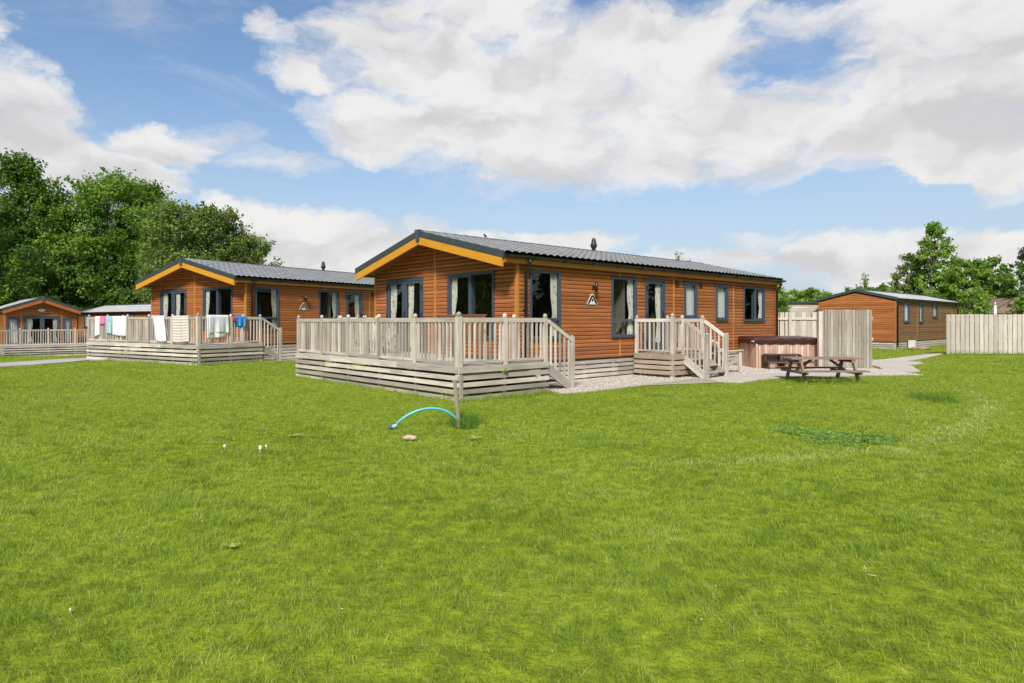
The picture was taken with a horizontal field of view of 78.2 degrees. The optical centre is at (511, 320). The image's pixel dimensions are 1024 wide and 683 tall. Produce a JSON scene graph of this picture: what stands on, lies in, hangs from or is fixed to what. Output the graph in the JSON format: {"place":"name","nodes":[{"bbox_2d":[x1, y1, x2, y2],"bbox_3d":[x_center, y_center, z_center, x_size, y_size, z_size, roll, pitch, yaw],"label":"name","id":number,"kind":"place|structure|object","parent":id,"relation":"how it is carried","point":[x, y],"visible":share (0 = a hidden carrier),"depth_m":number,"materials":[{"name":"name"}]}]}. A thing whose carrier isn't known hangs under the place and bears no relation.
{"place":"outdoors","nodes":[
{"label":"outdoors","id":0,"kind":"place"},
{"bbox_2d":[0,357,162,366],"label":"path","id":1,"kind":"structure","parent":0,"point":[27,363],"depth_m":21.69,"materials":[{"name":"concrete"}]},
{"bbox_2d":[0,341,1023,682],"bbox_3d":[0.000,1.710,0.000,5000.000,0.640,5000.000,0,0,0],"label":"ground","id":2,"kind":"structure","parent":0,"point":[656,649],"depth_m":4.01,"materials":[{"name":"green plant"}]},
{"bbox_2d":[0,201,57,305],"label":"broadleaf tree","id":3,"kind":"object","parent":2,"relation":"on","point":[9,290],"visible":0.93,"depth_m":42.90,"materials":[{"name":"green plant"}]},
{"bbox_2d":[0,251,57,300],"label":"broadleaf bush","id":4,"kind":"object","parent":2,"relation":"on","point":[8,276],"visible":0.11,"depth_m":51.41,"materials":[{"name":"green plant"}]},
{"bbox_2d":[0,147,72,300],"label":"broadleaf tree","id":5,"kind":"object","parent":2,"relation":"on","point":[22,173],"visible":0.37,"depth_m":52.82,"materials":[{"name":"green plant"}]},
{"bbox_2d":[0,296,82,355],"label":"lodge","id":6,"kind":"structure","parent":2,"relation":"on","point":[24,314],"depth_m":38.12,"materials":[{"name":"brown wood"}]},
{"bbox_2d":[6,318,18,343],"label":"window","id":7,"kind":"structure","parent":6,"relation":"in","point":[11,323],"depth_m":37.17,"materials":[{"name":"glass"}]},
{"bbox_2d":[23,316,59,343],"bbox_3d":[-28.443,0.554,38.160,0.175,1.672,1.814,0,0,44],"label":"french door","id":8,"kind":"structure","parent":6,"relation":"in","point":[27,320],"depth_m":38.06,"materials":[{"name":"paint"}]},
{"bbox_2d":[63,318,70,342],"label":"window","id":9,"kind":"structure","parent":6,"relation":"in","point":[66,321],"depth_m":39.11,"materials":[{"name":"paint"}]},
{"bbox_2d":[0,328,97,356],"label":"timber deck","id":10,"kind":"structure","parent":2,"relation":"on","point":[72,345],"depth_m":36.28,"materials":[{"name":"brown wood"}]},
{"bbox_2d":[8,227,109,342],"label":"broadleaf bush","id":11,"kind":"object","parent":2,"relation":"on","point":[64,274],"visible":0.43,"depth_m":51.69,"materials":[{"name":"green plant"}]},
{"bbox_2d":[7,166,166,306],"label":"broadleaf tree","id":12,"kind":"object","parent":2,"relation":"on","point":[95,200],"visible":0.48,"depth_m":54.16,"materials":[{"name":"green plant"}]},
{"bbox_2d":[77,252,159,324],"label":"broadleaf bush","id":13,"kind":"object","parent":2,"relation":"on","point":[126,295],"visible":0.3,"depth_m":52.48,"materials":[{"name":"green plant"}]},
{"bbox_2d":[77,303,191,350],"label":"lodge","id":14,"kind":"structure","parent":2,"relation":"on","point":[137,310],"depth_m":45.00,"materials":[{"name":"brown wood"}]},
{"bbox_2d":[83,314,91,327],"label":"window","id":15,"kind":"structure","parent":14,"relation":"in","point":[85,315],"depth_m":46.03,"materials":[{"name":"paint"}]},
{"bbox_2d":[96,178,177,294],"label":"broadleaf tree","id":16,"kind":"object","parent":2,"relation":"on","point":[151,188],"visible":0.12,"depth_m":58.95,"materials":[{"name":"green plant"}]},
{"bbox_2d":[128,195,224,303],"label":"willow tree","id":17,"kind":"object","parent":2,"relation":"on","point":[163,255],"visible":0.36,"depth_m":46.86,"materials":[{"name":"green plant"}]},
{"bbox_2d":[86,313,281,365],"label":"timber deck","id":18,"kind":"structure","parent":2,"relation":"on","point":[140,330],"depth_m":21.42,"materials":[{"name":"brown wood"}]},
{"bbox_2d":[95,316,99,335],"bbox_3d":[-15.158,0.193,23.095,0.349,0.732,0.124,0,0,32],"label":"towel","id":19,"kind":"object","parent":18,"relation":"hanging from","point":[97,326],"visible":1,"depth_m":23.04,"materials":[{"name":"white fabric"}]},
{"bbox_2d":[99,316,105,324],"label":"shorts","id":20,"kind":"object","parent":18,"relation":"hanging from","point":[102,319],"visible":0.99,"depth_m":22.85,"materials":[{"name":"pink fabric"}]},
{"bbox_2d":[105,316,111,333],"bbox_3d":[-14.471,0.154,22.665,0.451,0.653,0.132,0,0,32],"label":"towel","id":21,"kind":"object","parent":18,"relation":"hanging from","point":[108,320],"visible":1,"depth_m":22.62,"materials":[{"name":"fabric"}]},
{"bbox_2d":[112,316,125,335],"bbox_3d":[-13.867,0.184,22.290,0.933,0.714,0.133,0,0,32],"label":"towel","id":22,"kind":"object","parent":18,"relation":"hanging from","point":[118,325],"visible":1,"depth_m":22.24,"materials":[{"name":"white fabric"}]},
{"bbox_2d":[153,316,166,341],"bbox_3d":[-11.678,0.262,20.932,0.843,0.878,0.136,0,0,32],"label":"towel","id":23,"kind":"object","parent":18,"relation":"hanging from","point":[159,322],"visible":1,"depth_m":20.90,"materials":[{"name":"white fabric"}]},
{"bbox_2d":[172,316,190,342],"bbox_3d":[-10.666,0.274,20.304,0.949,0.894,0.135,0,0,32],"label":"striped towel","id":24,"kind":"object","parent":18,"relation":"hanging from","point":[180,329],"visible":1,"depth_m":20.28,"materials":[{"name":"beige fabric"}]},
{"bbox_2d":[205,316,226,338],"bbox_3d":[-9.534,0.202,20.346,0.135,0.751,0.706,0,0,32],"label":"towel","id":25,"kind":"object","parent":18,"relation":"hanging from","point":[216,335],"visible":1,"depth_m":20.27,"materials":[{"name":"white fabric"}]},
{"bbox_2d":[207,315,228,333],"bbox_3d":[-9.501,0.109,20.404,0.146,0.608,0.690,0,0,32],"label":"towel","id":26,"kind":"object","parent":18,"relation":"hanging from","point":[220,323],"visible":1,"depth_m":20.36,"materials":[{"name":"white fabric"}]},
{"bbox_2d":[235,316,245,326],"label":"swim shorts","id":27,"kind":"object","parent":18,"relation":"hanging from","point":[240,321],"visible":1,"depth_m":21.05,"materials":[{"name":"blue fabric"}]},
{"bbox_2d":[163,201,263,262],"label":"willow tree","id":28,"kind":"object","parent":2,"relation":"on","point":[223,222],"visible":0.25,"depth_m":48.87,"materials":[{"name":"green plant"}]},
{"bbox_2d":[220,542,239,547],"bbox_3d":[-1.805,1.438,4.042,0.118,0.025,0.098,0,0,0],"label":"weed","id":29,"kind":"object","parent":2,"relation":"on","point":[232,544],"visible":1,"depth_m":4.04,"materials":[{"name":"green plant"}]},
{"bbox_2d":[217,229,284,266],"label":"willow tree","id":30,"kind":"object","parent":2,"relation":"on","point":[254,242],"visible":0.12,"depth_m":51.55,"materials":[{"name":"green plant"}]},
{"bbox_2d":[135,257,373,359],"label":"lodge","id":31,"kind":"structure","parent":2,"relation":"on","point":[192,287],"depth_m":24.45,"materials":[{"name":"brown wood"}]},
{"bbox_2d":[160,289,186,339],"bbox_3d":[-13.331,-0.236,24.863,1.804,1.992,0.200,0,0,32],"label":"french door","id":32,"kind":"structure","parent":31,"relation":"in","point":[175,294],"depth_m":24.83,"materials":[{"name":"paint"}]},
{"bbox_2d":[180,294,183,315],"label":"window","id":33,"kind":"structure","parent":31,"relation":"in","point":[181,295],"depth_m":26.66,"materials":[{"name":"paint"}]},
{"bbox_2d":[202,287,232,329],"bbox_3d":[-10.877,-0.462,23.350,1.837,1.569,0.185,0,0,32],"label":"window","id":34,"kind":"structure","parent":31,"relation":"in","point":[205,291],"depth_m":23.61,"materials":[{"name":"paint"}]},
{"bbox_2d":[255,286,278,330],"bbox_3d":[-9.043,-0.453,23.215,0.185,1.589,1.046,0,0,32],"label":"window","id":35,"kind":"structure","parent":31,"relation":"in","point":[274,291],"depth_m":23.49,"materials":[{"name":"paint"}]},
{"bbox_2d":[299,303,306,309],"bbox_3d":[-8.133,-0.569,24.592,0.020,0.268,0.380,0,0,32],"label":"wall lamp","id":36,"kind":"object","parent":31,"relation":"attached to","point":[303,307],"visible":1,"depth_m":24.58,"materials":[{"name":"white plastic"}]},
{"bbox_2d":[318,290,338,328],"bbox_3d":[-7.490,-0.448,25.720,0.185,1.568,1.094,0,0,32],"label":"window","id":37,"kind":"structure","parent":31,"relation":"in","point":[335,294],"depth_m":26.03,"materials":[{"name":"paint"}]},
{"bbox_2d":[346,291,362,317],"bbox_3d":[-6.752,-0.232,26.893,0.200,2.024,0.933,0,0,32],"label":"door","id":38,"kind":"structure","parent":31,"relation":"in","point":[358,295],"depth_m":27.09,"materials":[{"name":"paint"}]},
{"bbox_2d":[235,358,302,361],"bbox_3d":[-5.878,1.448,27.594,1.750,0.124,13.100,0,0,32],"label":"gravel strip","id":39,"kind":"object","parent":2,"relation":"on","point":[285,359],"visible":0.06,"depth_m":22.89,"materials":[{"name":"grey gravel"}]},
{"bbox_2d":[338,314,372,350],"bbox_3d":[-6.014,0.582,26.172,1.911,1.717,1.562,0,0,32],"label":"timber porch","id":40,"kind":"object","parent":39,"relation":"on","point":[358,316],"visible":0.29,"depth_m":25.81,"materials":[{"name":"brown wood"}]},
{"bbox_2d":[402,435,416,439],"bbox_3d":[-1.261,1.438,7.779,0.184,0.070,0.105,0,0,0],"label":"stone","id":41,"kind":"object","parent":2,"relation":"on","point":[409,437],"visible":0.94,"depth_m":7.74,"materials":[{"name":"beige stone"}]},
{"bbox_2d":[387,407,456,428],"bbox_3d":[-1.190,1.322,8.597,1.006,0.289,0.062,0,0,-12],"label":"garden hose","id":42,"kind":"object","parent":2,"relation":"on","point":[393,426],"visible":0.94,"depth_m":8.57,"materials":[{"name":"teal rubber"}]},
{"bbox_2d":[295,312,574,401],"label":"timber deck","id":43,"kind":"structure","parent":2,"relation":"on","point":[314,340],"depth_m":13.02,"materials":[{"name":"brown wood"}]},
{"bbox_2d":[354,327,383,352],"bbox_3d":[-3.918,0.492,17.039,0.653,0.744,0.773,0,0,38],"label":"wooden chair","id":44,"kind":"object","parent":43,"relation":"on","point":[364,340],"visible":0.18,"depth_m":17.02,"materials":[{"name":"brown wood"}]},
{"bbox_2d":[436,314,501,359],"bbox_3d":[-0.988,0.347,14.117,0.490,0.985,1.800,0,0,-42],"label":"garden bench","id":45,"kind":"object","parent":43,"relation":"on","point":[466,323],"visible":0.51,"depth_m":13.77,"materials":[{"name":"brown wood"}]},
{"bbox_2d":[452,380,460,426],"bbox_3d":[-0.758,1.163,8.693,0.124,0.700,0.050,0,0,0],"label":"stake","id":46,"kind":"object","parent":2,"relation":"on","point":[456,398],"visible":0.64,"depth_m":8.67,"materials":[{"name":"brown wood"}]},
{"bbox_2d":[467,435,481,439],"bbox_3d":[-0.446,1.417,7.638,0.209,0.044,0.169,0,0,20],"label":"weed","id":47,"kind":"object","parent":2,"relation":"on","point":[473,437],"visible":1,"depth_m":7.66,"materials":[{"name":"green plant"}]},
{"bbox_2d":[355,229,785,384],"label":"lodge","id":48,"kind":"structure","parent":2,"relation":"on","point":[420,273],"depth_m":16.72,"materials":[{"name":"brown wood"}]},
{"bbox_2d":[386,277,423,352],"bbox_3d":[-2.934,-0.156,17.337,0.200,1.992,1.804,0,0,-42],"label":"french door","id":49,"kind":"structure","parent":48,"relation":"in","point":[407,284],"depth_m":17.28,"materials":[{"name":"paint"}]},
{"bbox_2d":[413,287,419,317],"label":"window","id":50,"kind":"structure","parent":48,"relation":"in","point":[416,310],"depth_m":19.39,"materials":[{"name":"glass"}]},
{"bbox_2d":[447,270,495,338],"bbox_3d":[-0.984,-0.382,15.213,0.185,1.569,1.837,0,0,-42],"label":"window","id":51,"kind":"structure","parent":48,"relation":"in","point":[452,279],"depth_m":15.22,"materials":[{"name":"paint"}]},
{"bbox_2d":[529,269,562,339],"bbox_3d":[0.744,-0.372,14.586,1.046,1.589,0.185,0,0,-42],"label":"window","id":52,"kind":"structure","parent":48,"relation":"in","point":[555,276],"depth_m":14.81,"materials":[{"name":"paint"}]},
{"bbox_2d":[587,294,596,304],"bbox_3d":[1.995,-0.547,15.663,0.380,0.268,0.020,0,0,-42],"label":"wall sign","id":53,"kind":"object","parent":48,"relation":"attached to","point":[592,300],"visible":1,"depth_m":15.65,"materials":[{"name":"white plastic"}]},
{"bbox_2d":[592,283,597,291],"bbox_3d":[2.068,-0.836,15.656,0.080,0.230,0.150,0,0,-42],"label":"wall lamp","id":54,"kind":"object","parent":48,"relation":"attached to","point":[596,287],"visible":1,"depth_m":15.60,"materials":[{"name":"black metal"}]},
{"bbox_2d":[610,276,636,336],"bbox_3d":[2.921,-0.368,16.575,1.094,1.568,0.185,0,0,-42],"label":"window","id":55,"kind":"structure","parent":48,"relation":"in","point":[631,282],"depth_m":16.78,"materials":[{"name":"paint"}]},
{"bbox_2d":[644,278,665,351],"bbox_3d":[3.950,-0.152,17.503,0.933,2.024,0.200,0,0,-42],"label":"door","id":56,"kind":"structure","parent":48,"relation":"in","point":[659,283],"depth_m":17.64,"materials":[{"name":"paint"}]},
{"bbox_2d":[683,282,698,318],"bbox_3d":[5.277,-0.610,18.725,0.739,1.084,0.185,0,0,-42],"label":"window","id":57,"kind":"structure","parent":48,"relation":"in","point":[690,294],"depth_m":18.79,"materials":[{"name":"paint"}]},
{"bbox_2d":[715,284,729,320],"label":"window","id":58,"kind":"structure","parent":48,"relation":"in","point":[722,291],"depth_m":20.06,"materials":[{"name":"paint"}]},
{"bbox_2d":[743,286,765,320],"bbox_3d":[8.178,-0.574,21.374,1.523,1.155,0.185,0,0,-42],"label":"window","id":59,"kind":"structure","parent":48,"relation":"in","point":[761,291],"depth_m":21.45,"materials":[{"name":"paint"}]},
{"bbox_2d":[675,251,690,260],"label":"young tree","id":60,"kind":"object","parent":2,"relation":"on","point":[678,256],"visible":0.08,"depth_m":47.92,"materials":[{"name":"green plant"}]},
{"bbox_2d":[487,363,923,393],"bbox_3d":[7.200,1.479,17.470,15.749,0.076,6.034,0,0,-42],"label":"gravel bed","id":61,"kind":"object","parent":2,"relation":"on","point":[692,381],"visible":0.31,"depth_m":15.07,"materials":[{"name":"grey gravel"}]},
{"bbox_2d":[634,313,728,378],"bbox_3d":[4.464,0.661,16.607,1.562,1.717,1.911,0,0,-42],"label":"timber porch","id":62,"kind":"object","parent":61,"relation":"on","point":[700,363],"visible":0.98,"depth_m":16.28,"materials":[{"name":"brown wood"}]},
{"bbox_2d":[712,340,743,371],"bbox_3d":[5.916,0.995,17.869,0.941,0.947,0.795,0,0,-20],"label":"wooden chair","id":63,"kind":"object","parent":61,"relation":"on","point":[738,359],"visible":0.33,"depth_m":17.65,"materials":[{"name":"brown wood"}]},
{"bbox_2d":[731,336,816,367],"bbox_3d":[8.442,0.969,20.420,2.144,0.981,2.127,0,0,-2],"label":"hot tub","id":64,"kind":"object","parent":61,"relation":"on","point":[755,348],"visible":0.76,"depth_m":19.44,"materials":[{"name":"brown wood"}]},
{"bbox_2d":[762,354,816,368],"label":"tub steps","id":65,"kind":"structure","parent":61,"relation":"on","point":[766,364],"depth_m":19.13,"materials":[{"name":"brown wood"}]},
{"bbox_2d":[777,285,791,335],"bbox_3d":[14.295,-0.280,33.952,1.869,3.682,1.896,0,0,13],"label":"hedge bush","id":66,"kind":"object","parent":2,"relation":"on","point":[782,299],"visible":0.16,"depth_m":33.75,"materials":[{"name":"green plant"}]},
{"bbox_2d":[778,312,816,337],"bbox_3d":[11.067,0.582,24.332,1.761,1.856,0.164,0,0,7],"label":"back fence","id":67,"kind":"object","parent":2,"relation":"on","point":[789,318],"visible":0.44,"depth_m":24.37,"materials":[{"name":"brown wood"}]},
{"bbox_2d":[778,302,817,336],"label":"timber shed","id":68,"kind":"structure","parent":2,"relation":"on","point":[806,307],"depth_m":35.08,"materials":[{"name":"brown wood"}]},
{"bbox_2d":[784,288,814,325],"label":"hedge bush","id":69,"kind":"object","parent":2,"relation":"on","point":[797,296],"visible":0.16,"depth_m":65.37,"materials":[{"name":"green plant"}]},
{"bbox_2d":[796,287,832,308],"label":"hedge bush","id":70,"kind":"object","parent":2,"relation":"on","point":[810,292],"visible":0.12,"depth_m":65.34,"materials":[{"name":"green plant"}]},
{"bbox_2d":[817,311,822,368],"bbox_3d":[9.340,0.610,19.120,0.110,1.800,0.100,0,0,0],"label":"gate post","id":71,"kind":"object","parent":2,"relation":"on","point":[819,335],"visible":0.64,"depth_m":19.07,"materials":[{"name":"brown wood"}]},
{"bbox_2d":[775,357,870,382],"bbox_3d":[7.520,1.193,15.370,1.700,0.617,1.482,0,0,0],"label":"picnic table","id":72,"kind":"object","parent":2,"relation":"on","point":[838,371],"visible":0.91,"depth_m":15.06,"materials":[{"name":"brown wood"}]},
{"bbox_2d":[770,425,902,447],"bbox_3d":[3.964,1.441,7.931,1.539,0.073,1.126,0,0,41],"label":"clover patch","id":73,"kind":"object","parent":2,"relation":"on","point":[853,437],"visible":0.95,"depth_m":7.81,"materials":[{"name":"green plant"}]},
{"bbox_2d":[822,310,872,367],"bbox_3d":[10.218,0.581,19.252,1.601,1.858,0.178,0,0,-2],"label":"fence panel","id":74,"kind":"object","parent":2,"relation":"on","point":[862,339],"visible":0.89,"depth_m":19.18,"materials":[{"name":"brown wood"}]},
{"bbox_2d":[843,284,877,290],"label":"hedge bush","id":75,"kind":"object","parent":2,"relation":"on","point":[857,287],"visible":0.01,"depth_m":65.70,"materials":[{"name":"green plant"}]},
{"bbox_2d":[859,273,869,289],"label":"young tree","id":76,"kind":"object","parent":2,"relation":"on","point":[865,283],"visible":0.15,"depth_m":49.96,"materials":[{"name":"green plant"}]},
{"bbox_2d":[815,289,961,349],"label":"lodge","id":77,"kind":"structure","parent":2,"relation":"on","point":[903,318],"depth_m":33.07,"materials":[{"name":"brown wood"}]},
{"bbox_2d":[903,303,910,322],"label":"window","id":78,"kind":"structure","parent":77,"relation":"in","point":[906,313],"depth_m":32.68,"materials":[{"name":"glass"}]},
{"bbox_2d":[919,303,924,322],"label":"window","id":79,"kind":"structure","parent":77,"relation":"in","point":[921,305],"depth_m":34.39,"materials":[{"name":"glass"}]},
{"bbox_2d":[932,304,938,317],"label":"window","id":80,"kind":"structure","parent":77,"relation":"in","point":[935,306],"depth_m":36.17,"materials":[{"name":"paint"}]},
{"bbox_2d":[875,283,901,292],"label":"hedge bush","id":81,"kind":"object","parent":2,"relation":"on","point":[882,287],"visible":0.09,"depth_m":65.61,"materials":[{"name":"green plant"}]},
{"bbox_2d":[908,340,915,347],"bbox_3d":[20.713,1.205,32.616,0.400,0.410,0.260,0,0,-42],"label":"meter box","id":82,"kind":"object","parent":2,"relation":"on","point":[911,343],"visible":0.83,"depth_m":32.50,"materials":[{"name":"white plastic"}]},
{"bbox_2d":[886,252,942,294],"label":"alder tree","id":83,"kind":"object","parent":2,"relation":"on","point":[903,268],"visible":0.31,"depth_m":48.70,"materials":[{"name":"green plant"}]},
{"bbox_2d":[899,221,967,310],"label":"alder tree","id":84,"kind":"object","parent":2,"relation":"on","point":[929,247],"visible":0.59,"depth_m":46.58,"materials":[{"name":"green plant"}]},
{"bbox_2d":[935,257,1006,313],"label":"alder tree","id":85,"kind":"object","parent":2,"relation":"on","point":[970,268],"visible":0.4,"depth_m":45.11,"materials":[{"name":"green plant"}]},
{"bbox_2d":[953,288,993,341],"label":"broadleaf bush","id":86,"kind":"object","parent":2,"relation":"on","point":[983,307],"visible":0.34,"depth_m":40.55,"materials":[{"name":"green plant"}]},
{"bbox_2d":[945,314,1023,353],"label":"board fence","id":87,"kind":"object","parent":2,"relation":"on","point":[971,332],"visible":0.86,"depth_m":27.50,"materials":[{"name":"brown wood"}]},
{"bbox_2d":[971,298,1017,336],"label":"garden chalet","id":88,"kind":"object","parent":2,"relation":"on","point":[1001,302],"visible":0.19,"depth_m":43.93,"materials":[{"name":"brown wood"}]},
{"bbox_2d":[994,302,996,313],"bbox_3d":[27.594,0.185,36.000,0.129,2.550,0.129,0,0,-23],"label":"marker post","id":89,"kind":"object","parent":2,"relation":"on","point":[995,308],"visible":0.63,"depth_m":35.94,"materials":[{"name":"white plastic"}]},
{"bbox_2d":[971,255,1020,297],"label":"alder tree","id":90,"kind":"object","parent":2,"relation":"on","point":[993,261],"visible":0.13,"depth_m":51.37,"materials":[{"name":"green plant"}]},
{"bbox_2d":[999,247,1023,313],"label":"alder tree","id":91,"kind":"object","parent":2,"relation":"on","point":[1011,289],"visible":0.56,"depth_m":44.17,"materials":[{"name":"green plant"}]},
{"bbox_2d":[1003,294,1023,341],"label":"broadleaf bush","id":92,"kind":"object","parent":2,"relation":"on","point":[1019,304],"visible":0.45,"depth_m":39.95,"materials":[{"name":"green plant"}]},
{"bbox_2d":[0,0,1023,301],"label":"sky","id":93,"kind":"structure","parent":0,"point":[806,144],"materials":[{"name":"blue"}]},
{"bbox_2d":[712,353,943,382],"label":"patio","id":94,"kind":"structure","parent":0,"point":[897,365],"depth_m":17.64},
{"bbox_2d":[911,346,930,349],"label":"slab","id":95,"kind":"structure","parent":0,"point":[922,347],"depth_m":32.15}
]}

